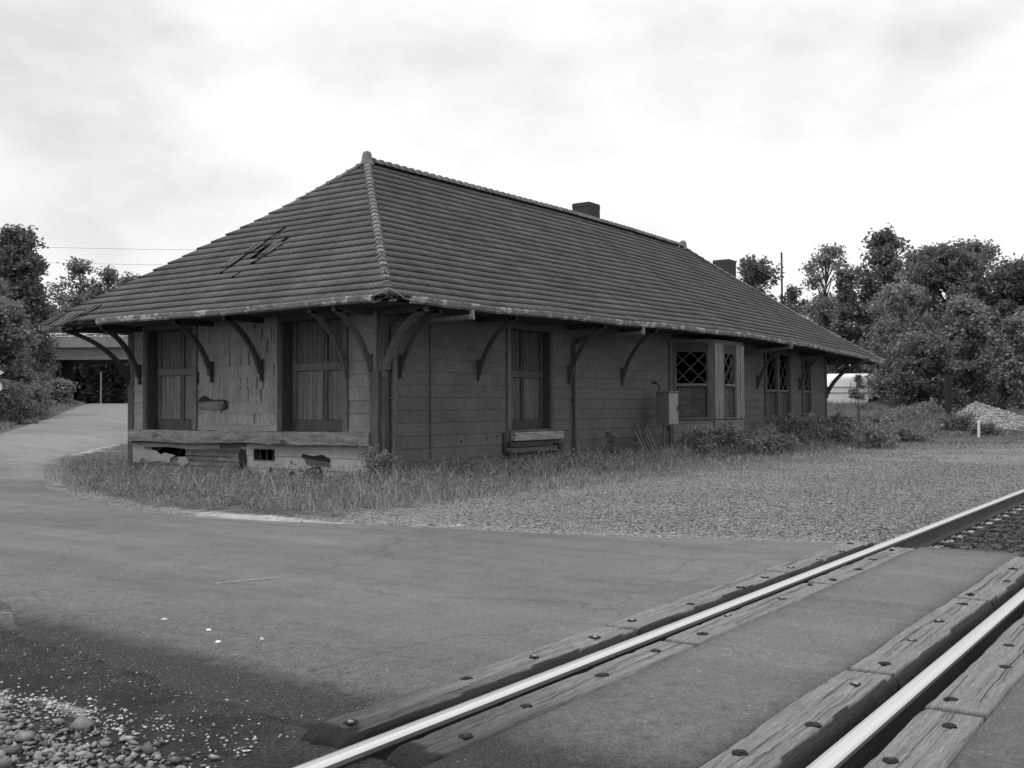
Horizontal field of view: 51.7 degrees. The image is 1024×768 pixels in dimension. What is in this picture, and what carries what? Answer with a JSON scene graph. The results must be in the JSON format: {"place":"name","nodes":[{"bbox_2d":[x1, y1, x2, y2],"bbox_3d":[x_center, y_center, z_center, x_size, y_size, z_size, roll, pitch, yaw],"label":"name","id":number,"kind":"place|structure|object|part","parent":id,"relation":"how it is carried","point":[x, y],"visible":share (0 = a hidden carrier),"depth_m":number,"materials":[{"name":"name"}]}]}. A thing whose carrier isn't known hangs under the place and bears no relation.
{"place":"outdoors","nodes":[
{"label":"outdoors","id":0,"kind":"place"},
{"bbox_2d":[47,262,143,264],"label":"overhead cable","id":1,"kind":"object","parent":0,"point":[125,264],"visible":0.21,"depth_m":88.22,"materials":[{"name":"grey metal"}]},
{"bbox_2d":[52,247,187,249],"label":"overhead cable","id":2,"kind":"object","parent":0,"point":[149,249],"visible":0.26,"depth_m":88.25,"materials":[{"name":"grey metal"}]},
{"bbox_2d":[52,439,592,514],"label":"tall grass","id":3,"kind":"structure","parent":0,"point":[382,501],"depth_m":16.45,"materials":[{"name":"plant"}]},
{"bbox_2d":[0,403,1023,767],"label":"road","id":4,"kind":"structure","parent":0,"point":[446,603],"depth_m":6.81,"materials":[{"name":"grey asphalt"}]},
{"bbox_2d":[0,584,489,733],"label":"road grit","id":5,"kind":"object","parent":4,"relation":"on","point":[187,665],"visible":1,"depth_m":5.28,"materials":[{"name":"gravel"}]},
{"bbox_2d":[300,626,638,749],"bbox_3d":[-0.061,1.489,5.148,0.237,0.217,2.458,-1,-2,35],"label":"crossing plank","id":6,"kind":"object","parent":4,"relation":"on","point":[345,730],"visible":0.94,"depth_m":4.81,"materials":[{"name":"wood"}]},
{"bbox_2d":[383,641,695,767],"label":"crossing plank","id":7,"kind":"object","parent":4,"relation":"on","point":[435,746],"visible":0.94,"depth_m":4.49,"materials":[{"name":"wood"}]},
{"bbox_2d":[607,571,790,634],"bbox_3d":[1.358,1.528,7.188,0.237,0.216,2.488,-1,-2,35],"label":"crossing plank","id":8,"kind":"object","parent":4,"relation":"on","point":[646,621],"visible":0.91,"depth_m":6.94,"materials":[{"name":"wood"}]},
{"bbox_2d":[665,583,833,645],"bbox_3d":[1.577,1.516,6.719,0.218,0.217,2.308,-1,-2,35],"label":"crossing plank","id":9,"kind":"object","parent":4,"relation":"on","point":[707,631],"visible":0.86,"depth_m":6.47,"materials":[{"name":"wood"}]},
{"bbox_2d":[700,670,897,767],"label":"crossing plank","id":10,"kind":"object","parent":4,"relation":"on","point":[807,729],"visible":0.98,"depth_m":4.30,"materials":[{"name":"wood"}]},
{"bbox_2d":[764,541,873,576],"bbox_3d":[2.699,1.565,9.117,0.237,0.216,2.188,-1,-2,35],"label":"crossing plank","id":11,"kind":"object","parent":4,"relation":"on","point":[818,559],"visible":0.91,"depth_m":8.95,"materials":[{"name":"wood"}]},
{"bbox_2d":[808,547,915,585],"bbox_3d":[2.901,1.553,8.624,0.218,0.216,2.308,-1,-2,35],"label":"crossing plank","id":12,"kind":"object","parent":4,"relation":"on","point":[842,574],"visible":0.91,"depth_m":8.42,"materials":[{"name":"wood"}]},
{"bbox_2d":[849,598,993,690],"bbox_3d":[2.403,1.498,6.048,0.249,0.214,2.308,-1,-2,35],"label":"crossing plank","id":13,"kind":"object","parent":4,"relation":"on","point":[906,656],"visible":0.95,"depth_m":5.79,"materials":[{"name":"wood"}]},
{"bbox_2d":[864,709,983,767],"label":"crossing plank","id":14,"kind":"object","parent":4,"relation":"on","point":[930,738],"visible":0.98,"depth_m":4.03,"materials":[{"name":"wood"}]},
{"bbox_2d":[955,556,1023,611],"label":"crossing plank","id":15,"kind":"object","parent":4,"relation":"on","point":[998,587],"visible":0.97,"depth_m":7.55,"materials":[{"name":"wood"}]},
{"bbox_2d":[0,404,1023,767],"bbox_3d":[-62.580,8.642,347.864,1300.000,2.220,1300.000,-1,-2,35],"label":"ground","id":16,"kind":"structure","parent":0,"point":[270,748],"depth_m":11.91,"materials":[{"name":"grey gravel"}]},
{"bbox_2d":[0,277,29,367],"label":"deciduous tree","id":17,"kind":"object","parent":16,"relation":"on","point":[4,290],"visible":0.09,"depth_m":60.41,"materials":[{"name":"grey plant"}]},
{"bbox_2d":[0,379,41,423],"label":"shrub","id":18,"kind":"object","parent":16,"relation":"on","point":[10,394],"visible":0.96,"depth_m":39.99,"materials":[{"name":"grey plant"}]},
{"bbox_2d":[0,294,54,411],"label":"deciduous tree","id":19,"kind":"object","parent":16,"relation":"on","point":[16,341],"visible":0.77,"depth_m":45.66,"materials":[{"name":"grey plant"}]},
{"bbox_2d":[4,380,57,417],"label":"shrub","id":20,"kind":"object","parent":16,"relation":"on","point":[38,392],"visible":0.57,"depth_m":43.76,"materials":[{"name":"grey plant"}]},
{"bbox_2d":[0,223,73,398],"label":"deciduous tree","id":21,"kind":"object","parent":16,"relation":"on","point":[24,267],"visible":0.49,"depth_m":73.57,"materials":[{"name":"grey plant"}]},
{"bbox_2d":[0,400,83,429],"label":"verge weeds","id":22,"kind":"object","parent":16,"relation":"on","point":[4,424],"visible":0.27,"depth_m":48.17,"materials":[{"name":"plant"}]},
{"bbox_2d":[43,286,72,337],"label":"deciduous tree","id":23,"kind":"object","parent":16,"relation":"on","point":[61,298],"visible":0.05,"depth_m":122.40,"materials":[{"name":"grey plant"}]},
{"bbox_2d":[46,377,78,404],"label":"shrub","id":24,"kind":"object","parent":16,"relation":"on","point":[63,390],"visible":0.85,"depth_m":59.62,"materials":[{"name":"grey plant"}]},
{"bbox_2d":[46,256,101,335],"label":"deciduous tree","id":25,"kind":"object","parent":16,"relation":"on","point":[78,270],"visible":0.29,"depth_m":131.35,"materials":[{"name":"grey plant"}]},
{"bbox_2d":[40,363,127,403],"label":"underbrush","id":26,"kind":"object","parent":16,"relation":"on","point":[114,385],"visible":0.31,"depth_m":111.12,"materials":[{"name":"black plant"}]},
{"bbox_2d":[40,333,127,399],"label":"road bridge","id":27,"kind":"structure","parent":16,"relation":"on","point":[75,350],"depth_m":100.41,"materials":[{"name":"concrete"}]},
{"bbox_2d":[80,265,118,336],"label":"deciduous tree","id":28,"kind":"object","parent":16,"relation":"on","point":[109,276],"visible":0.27,"depth_m":127.35,"materials":[{"name":"grey plant"}]},
{"bbox_2d":[100,372,101,402],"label":"wooden pole","id":29,"kind":"object","parent":16,"relation":"on","point":[100,387],"visible":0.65,"depth_m":97.94,"materials":[{"name":"wood"}]},
{"bbox_2d":[0,702,233,767],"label":"rubble","id":30,"kind":"object","parent":16,"relation":"on","point":[55,750],"visible":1,"depth_m":4.10,"materials":[{"name":"stone"}]},
{"bbox_2d":[105,271,139,336],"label":"deciduous tree","id":31,"kind":"object","parent":16,"relation":"on","point":[128,278],"visible":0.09,"depth_m":135.16,"materials":[{"name":"grey plant"}]},
{"bbox_2d":[0,632,302,767],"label":"pale pebbles","id":32,"kind":"object","parent":16,"relation":"on","point":[67,704],"visible":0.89,"depth_m":4.53,"materials":[{"name":"stone"}]},
{"bbox_2d":[356,444,404,481],"bbox_3d":[-2.272,1.440,18.172,0.711,0.828,0.787,-1,-2,35],"label":"shrub","id":33,"kind":"object","parent":16,"relation":"on","point":[375,459],"visible":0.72,"depth_m":18.12,"materials":[{"name":"grey plant"}]},
{"bbox_2d":[38,151,884,479],"bbox_3d":[2.025,-1.730,31.984,10.474,7.750,29.011,-1,-2,35],"label":"train station","id":34,"kind":"object","parent":16,"relation":"on","point":[404,313],"visible":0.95,"depth_m":22.25,"materials":[{"name":"wood"}]},
{"bbox_2d":[143,324,197,429],"bbox_3d":[-7.081,-0.153,22.266,1.750,2.230,0.370,-1,-2,35],"label":"door","id":35,"kind":"structure","parent":34,"relation":"in","point":[170,358],"depth_m":22.53,"materials":[{"name":"paint"}]},
{"bbox_2d":[277,314,348,431],"bbox_3d":[-3.649,-0.225,19.881,1.830,2.230,0.370,-1,-2,35],"label":"door","id":36,"kind":"structure","parent":34,"relation":"in","point":[313,390],"depth_m":20.13,"materials":[{"name":"paint"}]},
{"bbox_2d":[503,322,566,458],"bbox_3d":[0.441,0.139,22.724,0.410,2.830,2.380,-1,-2,35],"label":"door","id":37,"kind":"structure","parent":34,"relation":"in","point":[529,347],"depth_m":22.78,"materials":[{"name":"paint"}]},
{"bbox_2d":[767,352,777,418],"bbox_3d":[8.364,0.065,34.076,0.110,2.150,0.940,-1,-2,35],"label":"window","id":38,"kind":"structure","parent":34,"relation":"in","point":[771,394],"depth_m":34.24,"materials":[{"name":"paint"}]},
{"bbox_2d":[779,354,788,417],"bbox_3d":[8.992,0.082,34.979,0.110,2.150,0.940,-1,-2,35],"label":"window","id":39,"kind":"structure","parent":34,"relation":"in","point":[784,394],"depth_m":35.18,"materials":[{"name":"paint"}]},
{"bbox_2d":[804,360,809,414],"bbox_3d":[10.262,0.127,36.806,0.110,1.930,0.690,-1,-2,35],"label":"window","id":40,"kind":"structure","parent":34,"relation":"in","point":[807,393],"depth_m":36.97,"materials":[{"name":"paint"}]},
{"bbox_2d":[601,429,624,458],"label":"shrub","id":41,"kind":"object","parent":16,"relation":"on","point":[608,435],"visible":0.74,"depth_m":24.40,"materials":[{"name":"grey plant"}]},
{"bbox_2d":[266,458,1023,544],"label":"gravel","id":42,"kind":"structure","parent":16,"relation":"on","point":[855,503],"depth_m":14.51,"materials":[{"name":"grey gravel"}]},
{"bbox_2d":[633,426,658,457],"bbox_3d":[3.245,1.466,25.560,0.110,0.924,1.120,-27,-13,24],"label":"wooden pallet","id":43,"kind":"object","parent":16,"relation":"on","point":[642,438],"visible":0.64,"depth_m":25.49,"materials":[{"name":"grey wood"}]},
{"bbox_2d":[293,489,1023,767],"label":"rail","id":44,"kind":"object","parent":16,"relation":"on","point":[383,746],"visible":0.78,"depth_m":5.62,"materials":[{"name":"silver metal"}]},
{"bbox_2d":[335,430,985,496],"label":"wall grass","id":45,"kind":"structure","parent":16,"relation":"on","point":[539,470],"depth_m":21.79,"materials":[{"name":"plant"}]},
{"bbox_2d":[651,381,678,450],"bbox_3d":[3.828,0.958,26.555,0.578,2.070,0.580,-1,-2,35],"label":"electrical cabinet","id":46,"kind":"object","parent":16,"relation":"on","point":[667,408],"visible":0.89,"depth_m":26.34,"materials":[{"name":"metal"}]},
{"bbox_3d":[4.045,0.619,26.410,0.043,0.760,0.500,-1,-2,35],"label":"cabinet door","id":47,"kind":"part","parent":46,"relation":"part of","materials":[{"name":"paint"}]},
{"bbox_2d":[677,426,716,454],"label":"shrub","id":48,"kind":"object","parent":16,"relation":"on","point":[702,441],"visible":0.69,"depth_m":27.11,"materials":[{"name":"grey plant"}]},
{"bbox_2d":[708,421,769,452],"bbox_3d":[5.941,1.502,27.908,1.605,1.054,1.316,-1,-2,35],"label":"shrub","id":49,"kind":"object","parent":16,"relation":"on","point":[740,436],"visible":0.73,"depth_m":27.77,"materials":[{"name":"grey plant"}]},
{"bbox_2d":[736,253,784,296],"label":"deciduous tree","id":50,"kind":"object","parent":16,"relation":"on","point":[758,274],"visible":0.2,"depth_m":81.64,"materials":[{"name":"grey plant"}]},
{"bbox_2d":[729,425,800,454],"bbox_3d":[7.017,1.621,28.941,1.764,1.044,3.170,-1,-1,20],"label":"shrub","id":51,"kind":"object","parent":16,"relation":"on","point":[779,444],"visible":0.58,"depth_m":28.71,"materials":[{"name":"plant"}]},
{"bbox_2d":[747,424,802,452],"bbox_3d":[7.247,1.633,29.455,1.630,1.070,1.534,0,-1,-5],"label":"shrub","id":52,"kind":"object","parent":16,"relation":"on","point":[789,438],"visible":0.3,"depth_m":29.30,"materials":[{"name":"grey plant"}]},
{"bbox_2d":[780,252,783,303],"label":"utility pole","id":53,"kind":"object","parent":16,"relation":"on","point":[782,280],"visible":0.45,"depth_m":92.13,"materials":[{"name":"grey wood"}]},
{"bbox_2d":[779,284,811,319],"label":"deciduous tree","id":54,"kind":"object","parent":16,"relation":"on","point":[792,301],"visible":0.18,"depth_m":91.74,"materials":[{"name":"grey plant"}]},
{"bbox_2d":[764,411,832,448],"bbox_3d":[8.582,1.544,31.959,1.948,1.434,2.079,-1,-2,35],"label":"shrub","id":55,"kind":"object","parent":16,"relation":"on","point":[794,428],"visible":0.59,"depth_m":31.99,"materials":[{"name":"grey plant"}]},
{"bbox_2d":[797,242,857,371],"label":"deciduous tree","id":56,"kind":"object","parent":16,"relation":"on","point":[825,309],"visible":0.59,"depth_m":83.82,"materials":[{"name":"grey plant"}]},
{"bbox_2d":[804,415,859,444],"bbox_3d":[10.476,1.730,34.639,1.959,1.475,1.689,0,-1,-19],"label":"shrub","id":57,"kind":"object","parent":16,"relation":"on","point":[836,432],"visible":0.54,"depth_m":34.26,"materials":[{"name":"grey plant"}]},
{"bbox_2d":[825,412,862,440],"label":"shrub","id":58,"kind":"object","parent":16,"relation":"on","point":[838,417],"visible":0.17,"depth_m":36.54,"materials":[{"name":"grey plant"}]},
{"bbox_2d":[827,265,867,373],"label":"deciduous tree","id":59,"kind":"object","parent":16,"relation":"on","point":[848,302],"visible":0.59,"depth_m":77.69,"materials":[{"name":"grey plant"}]},
{"bbox_2d":[843,416,863,428],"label":"shrub","id":60,"kind":"object","parent":16,"relation":"on","point":[851,418],"visible":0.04,"depth_m":42.67,"materials":[{"name":"grey plant"}]},
{"bbox_2d":[827,373,885,403],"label":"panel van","id":61,"kind":"object","parent":16,"relation":"on","point":[843,385],"visible":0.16,"depth_m":63.07,"materials":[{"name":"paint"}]},
{"bbox_2d":[848,374,866,422],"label":"sapling","id":62,"kind":"object","parent":16,"relation":"on","point":[857,395],"visible":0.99,"depth_m":45.93,"materials":[{"name":"grey plant"}]},
{"bbox_2d":[850,299,893,377],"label":"deciduous tree","id":63,"kind":"object","parent":16,"relation":"on","point":[867,318],"visible":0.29,"depth_m":77.72,"materials":[{"name":"grey plant"}]},
{"bbox_2d":[848,418,901,448],"bbox_3d":[11.366,1.631,32.831,1.607,1.137,1.845,-1,-2,35],"label":"shrub","id":64,"kind":"object","parent":16,"relation":"on","point":[881,434],"visible":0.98,"depth_m":32.67,"materials":[{"name":"grey plant"}]},
{"bbox_2d":[855,410,897,426],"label":"shrub","id":65,"kind":"object","parent":16,"relation":"on","point":[879,419],"visible":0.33,"depth_m":45.67,"materials":[{"name":"grey plant"}]},
{"bbox_2d":[847,223,909,374],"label":"deciduous tree","id":66,"kind":"object","parent":16,"relation":"on","point":[884,262],"visible":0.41,"depth_m":85.65,"materials":[{"name":"grey plant"}]},
{"bbox_2d":[767,294,1013,396],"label":"wood","id":67,"kind":"object","parent":16,"relation":"on","point":[775,298],"depth_m":106.14,"materials":[{"name":"grey plant"}]},
{"bbox_2d":[880,347,923,401],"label":"deciduous tree","id":68,"kind":"object","parent":16,"relation":"on","point":[888,362],"visible":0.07,"depth_m":59.95,"materials":[{"name":"grey plant"}]},
{"bbox_2d":[858,278,946,403],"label":"deciduous tree","id":69,"kind":"object","parent":16,"relation":"on","point":[901,297],"visible":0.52,"depth_m":61.30,"materials":[{"name":"grey plant"}]},
{"bbox_2d":[876,403,936,422],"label":"shrub","id":70,"kind":"object","parent":16,"relation":"on","point":[906,411],"visible":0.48,"depth_m":49.60,"materials":[{"name":"grey plant"}]},
{"bbox_2d":[879,420,935,441],"bbox_3d":[13.561,1.852,37.076,2.353,1.164,2.327,-1,-2,35],"label":"shrub","id":71,"kind":"object","parent":16,"relation":"on","point":[905,433],"visible":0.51,"depth_m":36.77,"materials":[{"name":"grey plant"}]},
{"bbox_2d":[806,588,1023,767],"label":"rail","id":72,"kind":"object","parent":16,"relation":"on","point":[868,739],"visible":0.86,"depth_m":4.80,"materials":[{"name":"silver metal"}]},
{"bbox_2d":[888,245,945,316],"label":"deciduous tree","id":73,"kind":"object","parent":16,"relation":"on","point":[908,255],"visible":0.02,"depth_m":80.20,"materials":[{"name":"grey plant"}]},
{"bbox_2d":[891,398,955,415],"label":"shrub","id":74,"kind":"object","parent":16,"relation":"on","point":[926,406],"visible":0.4,"depth_m":51.46,"materials":[{"name":"grey plant"}]},
{"bbox_2d":[827,395,1023,443],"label":"tall weeds","id":75,"kind":"object","parent":16,"relation":"on","point":[846,409],"visible":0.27,"depth_m":47.21,"materials":[{"name":"plant"}]},
{"bbox_2d":[880,328,973,410],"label":"deciduous tree","id":76,"kind":"object","parent":16,"relation":"on","point":[912,384],"visible":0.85,"depth_m":56.24,"materials":[{"name":"grey plant"}]},
{"bbox_2d":[879,240,995,396],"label":"deciduous tree","id":77,"kind":"object","parent":16,"relation":"on","point":[951,269],"visible":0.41,"depth_m":66.86,"materials":[{"name":"grey plant"}]},
{"bbox_2d":[944,375,951,415],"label":"wooden post","id":78,"kind":"object","parent":16,"relation":"on","point":[947,390],"visible":0.66,"depth_m":50.32,"materials":[{"name":"wood"}]},
{"bbox_2d":[938,410,977,431],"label":"shrub","id":79,"kind":"object","parent":16,"relation":"on","point":[954,422],"visible":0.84,"depth_m":46.73,"materials":[{"name":"grey plant"}]},
{"bbox_2d":[934,293,1010,405],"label":"deciduous tree","id":80,"kind":"object","parent":16,"relation":"on","point":[963,316],"visible":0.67,"depth_m":59.58,"materials":[{"name":"grey plant"}]},
{"bbox_2d":[924,617,1023,721],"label":"crossing plank","id":81,"kind":"object","parent":16,"relation":"on","point":[984,684],"visible":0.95,"depth_m":4.92,"materials":[{"name":"wood"}]},
{"bbox_2d":[928,507,1023,556],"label":"track ballast","id":82,"kind":"structure","parent":16,"relation":"on","point":[999,537],"depth_m":11.74,"materials":[{"name":"gravel"}]},
{"bbox_2d":[937,537,1023,548],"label":"railway tie","id":83,"kind":"object","parent":82,"relation":"on","point":[945,540],"visible":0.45,"depth_m":11.19,"materials":[{"name":"grey wood"}]},
{"bbox_2d":[948,533,1023,542],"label":"railway tie","id":84,"kind":"object","parent":82,"relation":"on","point":[957,535],"visible":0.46,"depth_m":11.70,"materials":[{"name":"grey wood"}]},
{"bbox_2d":[980,520,1022,526],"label":"railway tie","id":85,"kind":"object","parent":82,"relation":"on","point":[986,522],"visible":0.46,"depth_m":13.03,"materials":[{"name":"grey wood"}]},
{"bbox_2d":[988,516,1023,522],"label":"railway tie","id":86,"kind":"object","parent":82,"relation":"on","point":[994,518],"visible":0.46,"depth_m":13.48,"materials":[{"name":"grey wood"}]},
{"bbox_2d":[929,543,1023,554],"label":"railway tie","id":87,"kind":"object","parent":16,"relation":"on","point":[933,545],"visible":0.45,"depth_m":10.85,"materials":[{"name":"grey wood"}]},
{"bbox_2d":[977,420,979,436],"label":"marker stake","id":88,"kind":"object","parent":16,"relation":"on","point":[978,428],"visible":0.79,"depth_m":41.93,"materials":[{"name":"white paint"}]},
{"bbox_2d":[941,401,1023,429],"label":"gravel pile","id":89,"kind":"object","parent":16,"relation":"on","point":[1004,419],"visible":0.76,"depth_m":48.23,"materials":[{"name":"gravel"}]},
{"bbox_2d":[945,235,1020,332],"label":"deciduous tree","id":90,"kind":"object","parent":16,"relation":"on","point":[976,246],"visible":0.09,"depth_m":83.58,"materials":[{"name":"grey plant"}]},
{"bbox_2d":[968,420,1003,435],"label":"shrub","id":91,"kind":"object","parent":16,"relation":"on","point":[988,429],"visible":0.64,"depth_m":43.71,"materials":[{"name":"grey plant"}]},
{"bbox_2d":[968,386,1008,407],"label":"shrub","id":92,"kind":"object","parent":16,"relation":"on","point":[984,400],"visible":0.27,"depth_m":56.93,"materials":[{"name":"black plant"}]},
{"bbox_2d":[961,528,1023,536],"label":"railway tie","id":93,"kind":"object","parent":16,"relation":"on","point":[966,530],"visible":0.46,"depth_m":12.14,"materials":[{"name":"grey wood"}]},
{"bbox_2d":[971,524,1019,531],"bbox_3d":[6.145,1.768,12.297,2.570,0.186,0.228,-1,-2,35],"label":"railway tie","id":94,"kind":"object","parent":16,"relation":"on","point":[976,526],"visible":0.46,"depth_m":12.61,"materials":[{"name":"grey wood"}]},
{"bbox_2d":[975,254,1023,395],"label":"deciduous tree","id":95,"kind":"object","parent":16,"relation":"on","point":[1010,286],"visible":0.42,"depth_m":65.55,"materials":[{"name":"grey plant"}]},
{"bbox_2d":[981,315,1023,410],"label":"deciduous tree","id":96,"kind":"object","parent":16,"relation":"on","point":[1007,375],"visible":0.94,"depth_m":55.60,"materials":[{"name":"grey plant"}]},
{"bbox_2d":[981,423,1023,430],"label":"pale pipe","id":97,"kind":"object","parent":16,"relation":"on","point":[1007,429],"visible":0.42,"depth_m":45.93,"materials":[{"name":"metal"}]},
{"bbox_2d":[997,513,1021,517],"bbox_3d":[7.053,1.794,13.601,2.567,0.188,0.229,-1,-2,35],"label":"railway tie","id":98,"kind":"object","parent":16,"relation":"on","point":[1008,516],"visible":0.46,"depth_m":13.94,"materials":[{"name":"grey wood"}]},
{"bbox_2d":[1005,509,1023,514],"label":"railway tie","id":99,"kind":"object","parent":16,"relation":"on","point":[1009,510],"visible":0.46,"depth_m":14.36,"materials":[{"name":"grey wood"}]},
{"bbox_2d":[1011,306,1023,345],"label":"deciduous tree","id":100,"kind":"object","parent":16,"relation":"on","point":[1021,315],"visible":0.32,"depth_m":62.86,"materials":[{"name":"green plant"}]},
{"bbox_2d":[1011,506,1023,510],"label":"railway tie","id":101,"kind":"object","parent":16,"relation":"on","point":[1015,508],"visible":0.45,"depth_m":14.81,"materials":[{"name":"grey wood"}]},
{"bbox_2d":[0,0,1023,365],"label":"sky","id":102,"kind":"structure","parent":0,"point":[727,129],"materials":[{"name":"white"}]},
{"bbox_2d":[263,437,1023,522],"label":"sparse grass","id":103,"kind":"structure","parent":0,"point":[904,446],"depth_m":22.19,"materials":[{"name":"plant"}]}
]}

